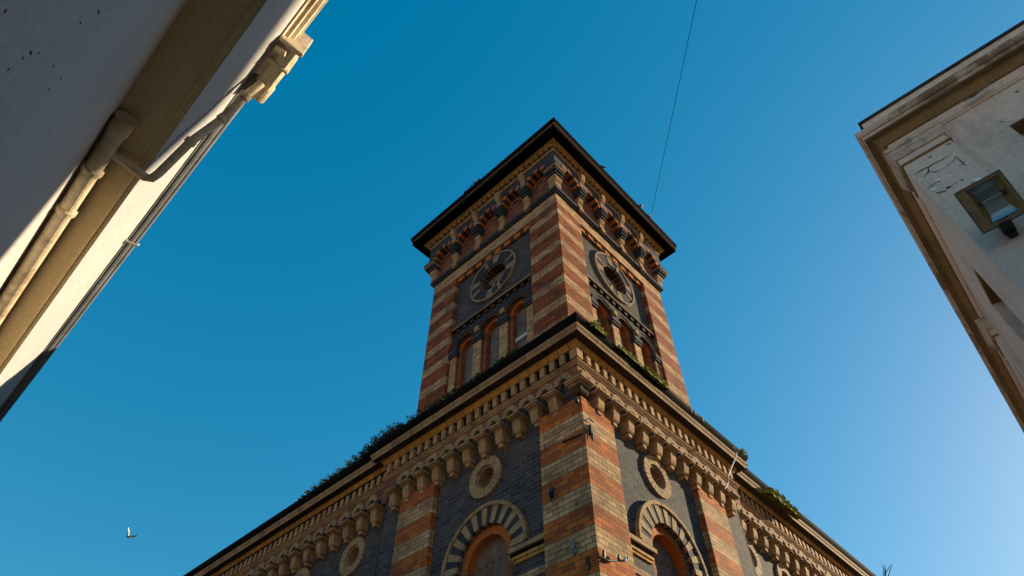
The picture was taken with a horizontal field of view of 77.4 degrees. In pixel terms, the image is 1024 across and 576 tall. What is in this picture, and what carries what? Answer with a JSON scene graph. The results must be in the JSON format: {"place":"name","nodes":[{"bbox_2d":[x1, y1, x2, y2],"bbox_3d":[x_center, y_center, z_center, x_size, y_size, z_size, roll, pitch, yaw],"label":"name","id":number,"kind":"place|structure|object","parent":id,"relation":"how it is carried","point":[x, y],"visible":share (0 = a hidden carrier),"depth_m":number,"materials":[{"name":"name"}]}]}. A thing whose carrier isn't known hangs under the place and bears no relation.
{"place":"outdoors","nodes":[
{"label":"outdoors","id":0,"kind":"place"},
{"bbox_2d":[126,528,137,538],"bbox_3d":[-20.333,13.174,34.222,0.635,0.410,0.414,26,-55,-20],"label":"gull","id":1,"kind":"object","parent":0,"point":[127,536],"visible":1,"depth_m":34.12,"materials":[{"name":"white"}]},
{"bbox_2d":[0,0,1023,575],"label":"sky","id":2,"kind":"structure","parent":0,"point":[272,319],"materials":[{"name":"blue"}]},
{"label":"street","id":3,"kind":"structure","parent":0,"visible":0},
{"bbox_2d":[0,0,327,421],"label":"cream building","id":4,"kind":"structure","parent":3,"relation":"on","point":[117,117],"depth_m":3.98,"materials":[{"name":"paint"}]},
{"bbox_2d":[183,117,875,575],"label":"brick building","id":5,"kind":"structure","parent":3,"relation":"on","point":[545,245],"depth_m":12.68,"materials":[{"name":"brown brick"}]},
{"bbox_2d":[298,472,338,499],"bbox_3d":[-4.372,4.613,14.838,1.658,0.333,0.380,-36,-59,26],"label":"weed clump","id":6,"kind":"object","parent":5,"relation":"on","point":[316,486],"visible":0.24,"depth_m":14.82,"materials":[{"name":"green plant"}]},
{"bbox_2d":[331,447,367,477],"bbox_3d":[-3.421,3.908,14.281,1.571,0.381,0.414,-36,-59,26],"label":"weed clump","id":7,"kind":"object","parent":5,"relation":"on","point":[355,459],"visible":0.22,"depth_m":14.30,"materials":[{"name":"green plant"}]},
{"bbox_2d":[360,422,402,457],"bbox_3d":[-2.659,3.239,13.755,1.465,0.432,0.455,-36,-59,26],"label":"weed clump","id":8,"kind":"object","parent":5,"relation":"on","point":[364,453],"visible":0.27,"depth_m":13.73,"materials":[{"name":"green plant"}]},
{"bbox_2d":[390,401,435,433],"bbox_3d":[-1.867,2.727,13.284,1.689,0.364,0.458,-36,-59,26],"label":"weed clump","id":9,"kind":"object","parent":5,"relation":"on","point":[425,407],"visible":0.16,"depth_m":13.23,"materials":[{"name":"green plant"}]},
{"bbox_2d":[434,387,458,405],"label":"moss","id":10,"kind":"object","parent":5,"relation":"attached to","point":[443,397],"visible":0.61,"depth_m":12.65,"materials":[{"name":"green plant"}]},
{"bbox_2d":[453,329,476,388],"bbox_3d":[-1.003,1.974,14.103,0.810,2.705,0.285,-36,-59,26],"label":"tower window","id":11,"kind":"structure","parent":5,"relation":"in","point":[466,350],"depth_m":14.74,"materials":[{"name":"glass"}]},
{"bbox_2d":[464,371,484,384],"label":"moss","id":12,"kind":"object","parent":5,"relation":"attached to","point":[475,376],"visible":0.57,"depth_m":12.28,"materials":[{"name":"green plant"}]},
{"bbox_2d":[477,311,502,371],"bbox_3d":[-0.410,1.544,13.745,0.810,2.705,0.285,-36,-59,26],"label":"tower window","id":13,"kind":"structure","parent":5,"relation":"in","point":[491,340],"depth_m":14.38,"materials":[{"name":"glass"}]},
{"bbox_2d":[493,347,519,364],"bbox_3d":[-0.055,1.287,11.963,0.752,0.201,0.209,-36,-59,26],"label":"moss","id":14,"kind":"object","parent":5,"relation":"attached to","point":[502,357],"visible":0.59,"depth_m":11.94,"materials":[{"name":"green plant"}]},
{"bbox_2d":[503,292,529,353],"bbox_3d":[0.183,1.115,13.386,0.810,2.705,0.285,-36,-59,26],"label":"tower window","id":15,"kind":"structure","parent":5,"relation":"in","point":[518,322],"depth_m":14.02,"materials":[{"name":"glass"}]},
{"bbox_2d":[548,487,553,500],"bbox_3d":[0.572,3.034,9.408,0.070,0.232,0.090,-36,-59,26],"label":"wall hook","id":16,"kind":"object","parent":5,"relation":"attached to","point":[551,493],"depth_m":9.40,"materials":[{"name":"black metal"}]},
{"bbox_2d":[561,433,581,442],"bbox_3d":[0.918,2.307,9.831,0.395,0.078,0.030,-36,-59,26],"label":"iron strap","id":17,"kind":"object","parent":5,"relation":"attached to","point":[572,437],"visible":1,"depth_m":9.82,"materials":[{"name":"black metal"}]},
{"bbox_2d":[570,540,577,554],"bbox_3d":[0.825,3.471,8.557,0.100,0.200,0.050,-36,-59,26],"label":"tie plate","id":18,"kind":"object","parent":5,"relation":"attached to","point":[573,547],"visible":1,"depth_m":8.54,"materials":[{"name":"grey metal"}]},
{"bbox_2d":[581,417,593,440],"bbox_3d":[1.174,2.168,9.818,0.266,0.452,0.073,32,-57,-24],"label":"cable bracket","id":19,"kind":"object","parent":5,"relation":"attached to","point":[591,432],"visible":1,"depth_m":9.82,"materials":[{"name":"black metal"}]},
{"bbox_2d":[585,556,590,569],"bbox_3d":[0.979,3.553,8.254,0.062,0.175,0.030,-36,-59,26],"label":"junction box","id":20,"kind":"object","parent":5,"relation":"attached to","point":[587,562],"visible":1,"depth_m":8.26,"materials":[{"name":"black metal"}]},
{"bbox_2d":[589,320,606,337],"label":"moss","id":21,"kind":"object","parent":5,"relation":"attached to","point":[598,327],"visible":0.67,"depth_m":11.43,"materials":[{"name":"green plant"}]},
{"bbox_2d":[591,294,614,339],"bbox_3d":[1.925,1.153,13.420,0.285,2.705,0.810,-36,-59,26],"label":"tower window","id":22,"kind":"structure","parent":5,"relation":"in","point":[601,315],"depth_m":14.28,"materials":[{"name":"wood"}]},
{"bbox_2d":[600,550,628,561],"bbox_3d":[1.341,3.543,8.377,0.543,0.192,0.084,29,-56,-22],"label":"wire bracket","id":23,"kind":"object","parent":5,"relation":"attached to","point":[625,559],"visible":1,"depth_m":8.32,"materials":[{"name":"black metal"}]},
{"bbox_2d":[615,313,635,355],"bbox_3d":[2.484,1.607,13.801,0.285,2.705,0.810,-36,-59,26],"label":"tower window","id":24,"kind":"structure","parent":5,"relation":"in","point":[625,340],"depth_m":14.67,"materials":[{"name":"wood"}]},
{"bbox_2d":[617,345,645,368],"bbox_3d":[2.260,1.331,11.969,0.173,0.189,1.058,-36,-59,26],"label":"moss","id":25,"kind":"object","parent":5,"relation":"attached to","point":[629,354],"visible":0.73,"depth_m":11.88,"materials":[{"name":"green plant"}]},
{"bbox_2d":[637,332,656,371],"bbox_3d":[3.044,2.061,14.182,0.285,2.705,0.810,-36,-59,26],"label":"tower window","id":26,"kind":"structure","parent":5,"relation":"in","point":[647,360],"depth_m":15.06,"materials":[{"name":"wood"}]},
{"bbox_2d":[642,365,667,390],"bbox_3d":[2.704,1.683,12.238,0.207,0.230,0.841,-36,-59,26],"label":"moss","id":27,"kind":"object","parent":5,"relation":"attached to","point":[651,374],"visible":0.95,"depth_m":12.17,"materials":[{"name":"green plant"}]},
{"bbox_2d":[724,447,736,488],"bbox_3d":[4.298,3.527,12.555,0.914,1.323,0.043,33,-57,-24],"label":"loose cable","id":28,"kind":"object","parent":5,"relation":"hanging from","point":[730,469],"visible":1,"depth_m":12.45,"materials":[{"name":"white plastic"}]},
{"bbox_2d":[740,448,748,458],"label":"moss","id":29,"kind":"object","parent":5,"relation":"on","point":[743,451],"visible":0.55,"depth_m":13.82,"materials":[{"name":"green plant"}]},
{"bbox_2d":[762,487,800,519],"bbox_3d":[6.135,4.830,14.588,0.256,0.328,1.529,-36,-59,26],"label":"ivy","id":30,"kind":"object","parent":5,"relation":"attached to","point":[774,495],"visible":1,"depth_m":14.49,"materials":[{"name":"green plant"}]},
{"bbox_3d":[4.104,-2.151,19.039,0.175,0.140,0.040,-36,-59,26],"label":"wire anchor","id":31,"kind":"object","parent":5,"relation":"attached to","visible":0},
{"bbox_2d":[652,0,696,209],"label":"overhead wire","id":32,"kind":"object","parent":31,"relation":"attached to","point":[675,99],"visible":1,"depth_m":14.67,"materials":[{"name":"black metal"}]},
{"bbox_2d":[882,565,891,575],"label":"bare tree","id":33,"kind":"object","parent":3,"relation":"on","point":[884,572],"visible":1,"depth_m":24.17,"materials":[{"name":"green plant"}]},
{"bbox_2d":[855,20,1023,432],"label":"white building","id":34,"kind":"structure","parent":3,"relation":"on","point":[932,146],"depth_m":6.42,"materials":[{"name":"paint"}]},
{"bbox_2d":[975,271,1001,304],"bbox_3d":[5.114,0.922,5.654,0.150,3.080,0.720,-34,-58,25],"label":"window","id":35,"kind":"structure","parent":34,"relation":"in","point":[994,298],"depth_m":6.92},
{"bbox_2d":[954,169,1023,238],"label":"floodlight","id":36,"kind":"object","parent":34,"relation":"attached to","point":[991,201],"visible":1,"depth_m":5.20,"materials":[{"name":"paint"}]},
{"bbox_2d":[1010,119,1023,136],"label":"window","id":37,"kind":"structure","parent":34,"relation":"in","point":[1018,127],"depth_m":5.94,"materials":[{"name":"brown glass"}]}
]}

